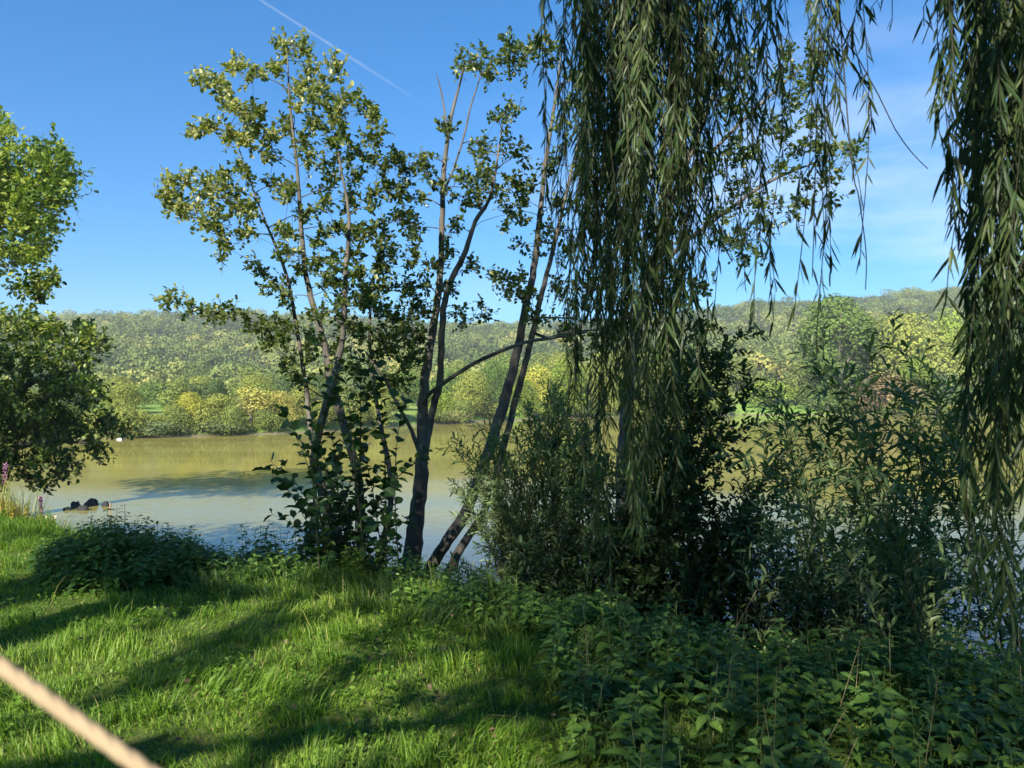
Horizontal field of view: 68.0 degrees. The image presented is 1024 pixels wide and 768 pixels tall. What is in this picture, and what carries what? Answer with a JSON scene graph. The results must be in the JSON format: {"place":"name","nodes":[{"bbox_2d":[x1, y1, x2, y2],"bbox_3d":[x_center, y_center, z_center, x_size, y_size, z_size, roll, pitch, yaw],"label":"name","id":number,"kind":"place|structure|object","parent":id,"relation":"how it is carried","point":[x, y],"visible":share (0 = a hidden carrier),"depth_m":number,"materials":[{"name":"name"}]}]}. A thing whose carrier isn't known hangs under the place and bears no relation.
{"place":"outdoors","nodes":[
{"label":"outdoors","id":0,"kind":"place"},
{"bbox_2d":[0,655,158,767],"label":"guy rope","id":1,"kind":"object","parent":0,"point":[98,736],"visible":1,"depth_m":0.47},
{"bbox_2d":[0,0,1022,326],"label":"sky","id":2,"kind":"structure","parent":0,"point":[111,78],"materials":[{"name":"blue"}]},
{"bbox_2d":[0,415,1023,664],"bbox_3d":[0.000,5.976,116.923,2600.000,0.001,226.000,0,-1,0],"label":"river water","id":3,"kind":"structure","parent":0,"point":[214,489],"depth_m":36.65,"materials":[{"name":"liquid"}]},
{"bbox_2d":[71,501,79,507],"bbox_3d":[-16.418,4.629,28.528,0.352,0.474,0.342,0,-1,0],"label":"rock","id":4,"kind":"object","parent":3,"relation":"in","point":[75,504],"visible":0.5,"depth_m":28.46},
{"bbox_2d":[77,505,88,510],"bbox_3d":[-15.730,4.633,27.812,0.414,0.388,0.294,0,-1,0],"label":"rock","id":5,"kind":"object","parent":3,"relation":"in","point":[82,507],"visible":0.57,"depth_m":27.74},
{"bbox_2d":[83,498,98,505],"bbox_3d":[-16.094,4.624,29.033,0.532,0.572,0.470,-1,-1,39],"label":"rock","id":6,"kind":"object","parent":3,"relation":"in","point":[91,502],"visible":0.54,"depth_m":28.92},
{"bbox_2d":[0,297,1023,767],"bbox_3d":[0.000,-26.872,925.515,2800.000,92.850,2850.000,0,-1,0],"label":"ground","id":7,"kind":"structure","parent":0,"point":[140,735],"depth_m":4.12,"materials":[{"name":"green plant"}]},
{"bbox_2d":[2,462,8,503],"bbox_3d":[-7.069,1.487,10.581,0.088,0.794,0.080,0,-1,0],"label":"willowherb","id":8,"kind":"object","parent":7,"relation":"on","point":[5,474],"visible":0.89,"depth_m":10.58,"materials":[{"name":"purple plant"}]},
{"bbox_2d":[0,493,38,519],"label":"orange herb","id":9,"kind":"object","parent":7,"relation":"on","point":[15,507],"visible":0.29,"depth_m":10.34,"materials":[{"name":"green plant"}]},
{"bbox_2d":[22,388,52,409],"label":"wood edge tree","id":10,"kind":"object","parent":7,"relation":"on","point":[33,391],"visible":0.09,"depth_m":89.49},
{"bbox_2d":[38,496,43,513],"bbox_3d":[-6.687,1.973,10.772,0.080,0.764,0.089,1,-1,-42],"label":"willowherb","id":11,"kind":"object","parent":7,"relation":"on","point":[40,499],"visible":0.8,"depth_m":10.77,"materials":[{"name":"purple plant"}]},
{"bbox_2d":[0,459,87,527],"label":"reed clump","id":12,"kind":"object","parent":7,"relation":"on","point":[12,503],"visible":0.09,"depth_m":10.59,"materials":[{"name":"plant"}]},
{"bbox_2d":[0,105,98,282],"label":"broadleaf tree","id":13,"kind":"object","parent":7,"relation":"on","point":[22,194],"visible":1,"depth_m":21.49,"materials":[{"name":"green plant"}]},
{"bbox_2d":[0,266,137,503],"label":"broadleaf tree","id":14,"kind":"object","parent":7,"relation":"on","point":[56,383],"visible":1,"depth_m":14.75,"materials":[{"name":"green plant"}]},
{"bbox_2d":[55,402,89,419],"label":"riverside tree","id":15,"kind":"object","parent":7,"relation":"on","point":[71,408],"visible":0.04,"depth_m":75.57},
{"bbox_2d":[60,386,94,416],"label":"wood edge tree","id":16,"kind":"object","parent":7,"relation":"on","point":[80,396],"visible":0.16,"depth_m":86.78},
{"bbox_2d":[75,408,113,427],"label":"riverside tree","id":17,"kind":"object","parent":7,"relation":"on","point":[91,413],"visible":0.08,"depth_m":75.60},
{"bbox_2d":[99,375,134,402],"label":"wood edge tree","id":18,"kind":"object","parent":7,"relation":"on","point":[119,379],"visible":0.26,"depth_m":134.83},
{"bbox_2d":[96,405,145,438],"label":"riverside bush","id":19,"kind":"object","parent":7,"relation":"on","point":[129,413],"visible":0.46,"depth_m":74.22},
{"bbox_2d":[99,381,151,410],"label":"wood edge tree","id":20,"kind":"object","parent":7,"relation":"on","point":[122,398],"visible":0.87,"depth_m":93.46,"materials":[{"name":"plant"}]},
{"bbox_2d":[24,504,229,595],"bbox_3d":[-3.481,1.470,6.969,1.628,0.703,2.146,1,-1,-37],"label":"nettle clump","id":21,"kind":"object","parent":7,"relation":"on","point":[107,550],"visible":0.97,"depth_m":6.51,"materials":[{"name":"green plant"}]},
{"bbox_2d":[130,408,158,429],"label":"bush","id":22,"kind":"object","parent":7,"relation":"on","point":[142,416],"visible":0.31,"depth_m":78.02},
{"bbox_2d":[133,378,167,404],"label":"wood edge tree","id":23,"kind":"object","parent":7,"relation":"on","point":[151,389],"visible":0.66,"depth_m":130.19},
{"bbox_2d":[129,420,192,435],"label":"riverside bush","id":24,"kind":"object","parent":7,"relation":"on","point":[158,427],"visible":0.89,"depth_m":75.84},
{"bbox_2d":[149,404,181,422],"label":"riverside tree","id":25,"kind":"object","parent":7,"relation":"on","point":[160,418],"visible":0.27,"depth_m":79.61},
{"bbox_2d":[157,381,186,402],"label":"wood edge tree","id":26,"kind":"object","parent":7,"relation":"on","point":[168,388],"visible":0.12,"depth_m":110.82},
{"bbox_2d":[156,376,201,409],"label":"wood edge tree","id":27,"kind":"object","parent":7,"relation":"on","point":[173,391],"visible":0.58,"depth_m":90.98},
{"bbox_2d":[164,403,196,432],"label":"riverside bush","id":28,"kind":"object","parent":7,"relation":"on","point":[175,418],"visible":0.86,"depth_m":78.39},
{"bbox_2d":[168,391,211,423],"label":"riverside tree","id":29,"kind":"object","parent":7,"relation":"on","point":[193,402],"visible":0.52,"depth_m":80.72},
{"bbox_2d":[167,383,214,402],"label":"wood edge tree","id":30,"kind":"object","parent":7,"relation":"on","point":[199,388],"visible":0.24,"depth_m":106.98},
{"bbox_2d":[183,375,212,395],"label":"wood edge tree","id":31,"kind":"object","parent":7,"relation":"on","point":[200,379],"visible":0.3,"depth_m":137.52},
{"bbox_2d":[184,403,220,432],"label":"riverside bush","id":32,"kind":"object","parent":7,"relation":"on","point":[206,414],"visible":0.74,"depth_m":78.97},
{"bbox_2d":[198,378,230,409],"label":"wood edge tree","id":33,"kind":"object","parent":7,"relation":"on","point":[219,388],"visible":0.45,"depth_m":95.54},
{"bbox_2d":[199,393,244,421],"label":"riverside tree","id":34,"kind":"object","parent":7,"relation":"on","point":[218,406],"visible":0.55,"depth_m":82.75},
{"bbox_2d":[192,419,253,433],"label":"riverside bush","id":35,"kind":"object","parent":7,"relation":"on","point":[217,426],"visible":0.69,"depth_m":78.76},
{"bbox_2d":[211,403,249,434],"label":"riverside bush","id":36,"kind":"object","parent":7,"relation":"on","point":[229,418],"visible":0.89,"depth_m":80.04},
{"bbox_2d":[223,364,275,403],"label":"wood edge tree","id":37,"kind":"object","parent":7,"relation":"on","point":[230,386],"visible":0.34,"depth_m":136.19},
{"bbox_2d":[229,386,275,425],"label":"riverside tree","id":38,"kind":"object","parent":7,"relation":"on","point":[254,404],"visible":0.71,"depth_m":84.59,"materials":[{"name":"plant"}]},
{"bbox_2d":[232,373,276,402],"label":"wood edge tree","id":39,"kind":"object","parent":7,"relation":"on","point":[255,381],"visible":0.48,"depth_m":118.13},
{"bbox_2d":[236,382,275,414],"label":"wood edge tree","id":40,"kind":"object","parent":7,"relation":"on","point":[266,386],"visible":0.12,"depth_m":93.02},
{"bbox_2d":[249,406,288,431],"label":"riverside bush","id":41,"kind":"object","parent":7,"relation":"on","point":[267,419],"visible":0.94,"depth_m":82.72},
{"bbox_2d":[253,390,303,421],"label":"riverside tree","id":42,"kind":"object","parent":7,"relation":"on","point":[280,399],"visible":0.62,"depth_m":85.75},
{"bbox_2d":[150,25,427,552],"bbox_3d":[-2.359,-0.978,7.800,2.987,6.178,3.083,0,-1,-10],"label":"alder tree","id":43,"kind":"object","parent":7,"relation":"on","point":[173,198],"visible":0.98,"depth_m":7.84,"materials":[{"name":"green plant"}]},
{"bbox_2d":[271,372,317,411],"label":"wood edge tree","id":44,"kind":"object","parent":7,"relation":"on","point":[287,385],"visible":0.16,"depth_m":99.36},
{"bbox_2d":[289,385,334,423],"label":"riverside tree","id":45,"kind":"object","parent":7,"relation":"on","point":[300,396],"visible":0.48,"depth_m":89.75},
{"bbox_2d":[314,401,338,425],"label":"riverside bush","id":46,"kind":"object","parent":7,"relation":"on","point":[332,415],"visible":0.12,"depth_m":91.92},
{"bbox_2d":[309,374,344,407],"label":"wood edge tree","id":47,"kind":"object","parent":7,"relation":"on","point":[321,388],"visible":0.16,"depth_m":102.01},
{"bbox_2d":[252,336,432,576],"bbox_3d":[-1.748,0.874,7.155,1.829,2.651,1.465,0,-1,21],"label":"alder sucker","id":48,"kind":"object","parent":7,"relation":"on","point":[346,515],"visible":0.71,"depth_m":7.09,"materials":[{"name":"green plant"}]},
{"bbox_2d":[320,381,371,422],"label":"riverside tree","id":49,"kind":"object","parent":7,"relation":"on","point":[344,398],"visible":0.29,"depth_m":96.24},
{"bbox_2d":[333,404,366,424],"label":"riverside bush","id":50,"kind":"object","parent":7,"relation":"on","point":[357,412],"visible":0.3,"depth_m":96.33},
{"bbox_2d":[339,360,370,399],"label":"wood edge tree","id":51,"kind":"object","parent":7,"relation":"on","point":[352,384],"visible":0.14,"depth_m":133.82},
{"bbox_2d":[359,366,392,405],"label":"wood edge tree","id":52,"kind":"object","parent":7,"relation":"on","point":[378,374],"visible":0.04,"depth_m":116.04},
{"bbox_2d":[365,396,394,425],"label":"riverside bush","id":53,"kind":"object","parent":7,"relation":"on","point":[373,417],"visible":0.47,"depth_m":99.79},
{"bbox_2d":[359,380,403,415],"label":"riverside tree","id":54,"kind":"object","parent":7,"relation":"on","point":[388,395],"visible":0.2,"depth_m":103.81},
{"bbox_2d":[388,370,428,409],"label":"wood edge tree","id":55,"kind":"object","parent":7,"relation":"on","point":[414,389],"visible":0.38,"depth_m":121.06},
{"bbox_2d":[391,359,430,402],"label":"wood edge tree","id":56,"kind":"object","parent":7,"relation":"on","point":[401,373],"visible":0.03,"depth_m":160.66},
{"bbox_2d":[403,363,430,405],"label":"wood edge tree","id":57,"kind":"object","parent":7,"relation":"on","point":[418,371],"visible":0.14,"depth_m":134.56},
{"bbox_2d":[415,408,457,422],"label":"riverside bush","id":58,"kind":"object","parent":7,"relation":"on","point":[441,416],"visible":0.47,"depth_m":110.58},
{"bbox_2d":[428,389,455,415],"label":"riverside tree","id":59,"kind":"object","parent":7,"relation":"on","point":[444,401],"visible":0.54,"depth_m":113.90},
{"bbox_2d":[428,365,457,403],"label":"wood edge tree","id":60,"kind":"object","parent":7,"relation":"on","point":[447,390],"visible":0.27,"depth_m":125.18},
{"bbox_2d":[437,409,471,420],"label":"riverside bush","id":61,"kind":"object","parent":7,"relation":"on","point":[456,415],"visible":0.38,"depth_m":113.62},
{"bbox_2d":[440,399,474,422],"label":"riverside bush","id":62,"kind":"object","parent":7,"relation":"on","point":[462,408],"visible":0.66,"depth_m":114.32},
{"bbox_2d":[445,359,469,381],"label":"wood edge tree","id":63,"kind":"object","parent":7,"relation":"on","point":[460,363],"visible":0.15,"depth_m":170.46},
{"bbox_2d":[444,365,474,391],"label":"wood edge tree","id":64,"kind":"object","parent":7,"relation":"on","point":[458,376],"visible":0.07,"depth_m":151.27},
{"bbox_2d":[353,39,585,574],"bbox_3d":[-0.625,-0.817,8.424,2.092,6.105,2.331,0,-1,-28],"label":"alder tree","id":65,"kind":"object","parent":7,"relation":"on","point":[414,542],"visible":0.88,"depth_m":8.19,"materials":[{"name":"green plant"}]},
{"bbox_2d":[449,369,493,417],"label":"riverside tree","id":66,"kind":"object","parent":7,"relation":"on","point":[465,391],"visible":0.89,"depth_m":121.20,"materials":[{"name":"plant"}]},
{"bbox_2d":[473,393,498,416],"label":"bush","id":67,"kind":"object","parent":7,"relation":"on","point":[490,401],"visible":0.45,"depth_m":125.06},
{"bbox_2d":[472,359,506,406],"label":"wood edge tree","id":68,"kind":"object","parent":7,"relation":"on","point":[495,383],"visible":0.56,"depth_m":143.72,"materials":[{"name":"plant"}]},
{"bbox_2d":[481,396,508,418],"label":"riverside bush","id":69,"kind":"object","parent":7,"relation":"on","point":[495,404],"visible":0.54,"depth_m":124.90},
{"bbox_2d":[482,352,510,401],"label":"wood edge tree","id":70,"kind":"object","parent":7,"relation":"on","point":[504,353],"visible":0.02,"depth_m":181.06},
{"bbox_2d":[482,353,519,398],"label":"wood edge tree","id":71,"kind":"object","parent":7,"relation":"on","point":[503,358],"visible":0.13,"depth_m":163.92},
{"bbox_2d":[0,285,1021,391],"bbox_3d":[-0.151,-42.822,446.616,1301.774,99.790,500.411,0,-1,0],"label":"hillside forest","id":72,"kind":"object","parent":7,"relation":"on","point":[151,358],"visible":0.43,"depth_m":365.37,"materials":[{"name":"green plant"}]},
{"bbox_2d":[497,362,544,402],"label":"wood edge tree","id":73,"kind":"object","parent":7,"relation":"on","point":[530,366],"visible":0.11,"depth_m":160.50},
{"bbox_2d":[512,379,539,415],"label":"riverside tree","id":74,"kind":"object","parent":7,"relation":"on","point":[526,388],"visible":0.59,"depth_m":134.44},
{"bbox_2d":[421,25,638,585],"bbox_3d":[0.446,-1.199,8.954,2.214,6.869,2.373,0,-1,26],"label":"alder tree","id":75,"kind":"object","parent":7,"relation":"on","point":[453,531],"visible":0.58,"depth_m":8.88,"materials":[{"name":"green plant"}]},
{"bbox_2d":[435,377,626,604],"bbox_3d":[0.243,1.707,7.558,2.023,3.561,2.216,0,-1,0],"label":"willow bush","id":76,"kind":"object","parent":7,"relation":"on","point":[506,526],"visible":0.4,"depth_m":7.37,"materials":[{"name":"green plant"}]},
{"bbox_2d":[516,396,554,417],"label":"riverside bush","id":77,"kind":"object","parent":7,"relation":"on","point":[537,408],"visible":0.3,"depth_m":134.32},
{"bbox_2d":[527,351,552,371],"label":"wood edge tree","id":78,"kind":"object","parent":7,"relation":"on","point":[537,359],"visible":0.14,"depth_m":197.58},
{"bbox_2d":[522,363,558,414],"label":"riverside tree","id":79,"kind":"object","parent":7,"relation":"on","point":[540,389],"visible":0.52,"depth_m":138.42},
{"bbox_2d":[530,363,562,407],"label":"wood edge tree","id":80,"kind":"object","parent":7,"relation":"on","point":[546,378],"visible":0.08,"depth_m":149.28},
{"bbox_2d":[543,351,583,384],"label":"wood edge tree","id":81,"kind":"object","parent":7,"relation":"on","point":[556,358],"visible":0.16,"depth_m":171.68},
{"bbox_2d":[547,357,587,407],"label":"riverside tree","id":82,"kind":"object","parent":7,"relation":"on","point":[557,372],"visible":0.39,"depth_m":144.65,"materials":[{"name":"plant"}]},
{"bbox_2d":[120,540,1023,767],"bbox_3d":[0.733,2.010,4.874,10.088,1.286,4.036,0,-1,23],"label":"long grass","id":83,"kind":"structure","parent":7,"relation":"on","point":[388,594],"depth_m":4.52,"materials":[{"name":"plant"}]},
{"bbox_2d":[564,404,588,415],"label":"riverside bush","id":84,"kind":"object","parent":7,"relation":"on","point":[578,406],"visible":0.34,"depth_m":144.66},
{"bbox_2d":[559,407,595,414],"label":"riverside bush","id":85,"kind":"object","parent":7,"relation":"on","point":[582,412],"visible":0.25,"depth_m":144.14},
{"bbox_2d":[164,520,1023,767],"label":"nettle bed","id":86,"kind":"object","parent":7,"relation":"on","point":[759,677],"visible":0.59,"depth_m":3.78,"materials":[{"name":"green plant"}]},
{"bbox_2d":[577,362,622,412],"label":"riverside tree","id":87,"kind":"object","parent":7,"relation":"on","point":[609,399],"visible":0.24,"depth_m":148.80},
{"bbox_2d":[588,398,616,413],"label":"riverside bush","id":88,"kind":"object","parent":7,"relation":"on","point":[605,406],"visible":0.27,"depth_m":148.98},
{"bbox_2d":[587,351,622,402],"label":"wood edge tree","id":89,"kind":"object","parent":7,"relation":"on","point":[609,360],"visible":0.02,"depth_m":176.53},
{"bbox_2d":[504,296,806,639],"bbox_3d":[1.431,1.360,6.927,3.104,4.480,1.781,0,-1,-13],"label":"dark elder bush","id":90,"kind":"object","parent":7,"relation":"on","point":[631,576],"visible":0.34,"depth_m":6.69,"materials":[{"name":"green plant"}]},
{"bbox_2d":[634,355,683,402],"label":"riverside tree","id":91,"kind":"object","parent":7,"relation":"on","point":[651,375],"visible":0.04,"depth_m":154.96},
{"bbox_2d":[681,365,738,410],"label":"riverside tree","id":92,"kind":"object","parent":7,"relation":"on","point":[730,392],"visible":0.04,"depth_m":158.28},
{"bbox_2d":[702,397,719,412],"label":"riverside bush","id":93,"kind":"object","parent":7,"relation":"on","point":[714,405],"visible":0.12,"depth_m":157.18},
{"bbox_2d":[612,32,871,533],"bbox_3d":[2.882,-1.063,9.492,3.588,7.321,3.547,0,-1,0],"label":"alder tree","id":94,"kind":"object","parent":7,"relation":"on","point":[797,105],"visible":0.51,"depth_m":9.44,"materials":[{"name":"green plant"}]},
{"bbox_2d":[720,357,768,390],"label":"riverside tree","id":95,"kind":"object","parent":7,"relation":"on","point":[738,376],"visible":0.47,"depth_m":193.59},
{"bbox_2d":[739,377,801,403],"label":"riverside bush","id":96,"kind":"object","parent":7,"relation":"on","point":[759,383],"visible":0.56,"depth_m":171.88,"materials":[{"name":"plant"}]},
{"bbox_2d":[741,351,799,385],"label":"riverside tree","id":97,"kind":"object","parent":7,"relation":"on","point":[774,355],"visible":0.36,"depth_m":200.95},
{"bbox_2d":[759,344,784,381],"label":"wood edge tree","id":98,"kind":"object","parent":7,"relation":"on","point":[766,348],"visible":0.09,"depth_m":228.04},
{"bbox_2d":[532,0,1023,676],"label":"weeping willow","id":99,"kind":"object","parent":7,"relation":"on","point":[652,38],"visible":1,"depth_m":2.91,"materials":[{"name":"green plant"}]},
{"bbox_2d":[783,337,829,404],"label":"riverside tree","id":100,"kind":"object","parent":7,"relation":"on","point":[793,380],"visible":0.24,"depth_m":174.60,"materials":[{"name":"plant"}]},
{"bbox_2d":[799,385,854,411],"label":"riverside bush","id":101,"kind":"object","parent":7,"relation":"on","point":[831,402],"visible":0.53,"depth_m":165.45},
{"bbox_2d":[646,483,1008,653],"bbox_3d":[2.856,2.453,6.746,3.545,3.188,2.042,0,-1,-16],"label":"thorn bush","id":102,"kind":"object","parent":7,"relation":"on","point":[742,598],"visible":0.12,"depth_m":6.59,"materials":[{"name":"green plant"}]},
{"bbox_2d":[792,293,877,406],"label":"riverside tree","id":103,"kind":"object","parent":7,"relation":"on","point":[839,323],"visible":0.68,"depth_m":169.97,"materials":[{"name":"plant"}]},
{"bbox_2d":[706,308,1023,671],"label":"willow shrub","id":104,"kind":"object","parent":7,"relation":"on","point":[918,616],"visible":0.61,"depth_m":5.46,"materials":[{"name":"green plant"}]},
{"bbox_2d":[834,312,896,392],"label":"riverside tree","id":105,"kind":"object","parent":7,"relation":"on","point":[859,347],"visible":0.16,"depth_m":175.82,"materials":[{"name":"plant"}]},
{"bbox_2d":[848,392,885,412],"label":"riverside bush","id":106,"kind":"object","parent":7,"relation":"on","point":[872,402],"visible":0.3,"depth_m":163.00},
{"bbox_2d":[852,370,928,405],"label":"riverside bush","id":107,"kind":"object","parent":7,"relation":"on","point":[879,387],"visible":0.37,"depth_m":166.14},
{"bbox_2d":[882,397,915,414],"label":"riverside bush","id":108,"kind":"object","parent":7,"relation":"on","point":[897,410],"visible":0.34,"depth_m":162.01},
{"bbox_2d":[846,310,978,401],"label":"riverside tree","id":109,"kind":"object","parent":7,"relation":"on","point":[911,328],"visible":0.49,"depth_m":173.08,"materials":[{"name":"plant"}]},
{"bbox_2d":[894,357,936,403],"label":"riverside tree","id":110,"kind":"object","parent":7,"relation":"on","point":[916,367],"visible":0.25,"depth_m":166.04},
{"bbox_2d":[917,400,952,413],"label":"riverside bush","id":111,"kind":"object","parent":7,"relation":"on","point":[932,409],"visible":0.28,"depth_m":161.31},
{"bbox_2d":[921,370,971,407],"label":"riverside tree","id":112,"kind":"object","parent":7,"relation":"on","point":[943,375],"visible":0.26,"depth_m":165.93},
{"bbox_2d":[925,306,983,402],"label":"riverside tree","id":113,"kind":"object","parent":7,"relation":"on","point":[956,325],"visible":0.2,"depth_m":178.60,"materials":[{"name":"plant"}]},
{"bbox_2d":[936,319,1021,393],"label":"riverside tree","id":114,"kind":"object","parent":7,"relation":"on","point":[961,350],"visible":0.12,"depth_m":172.29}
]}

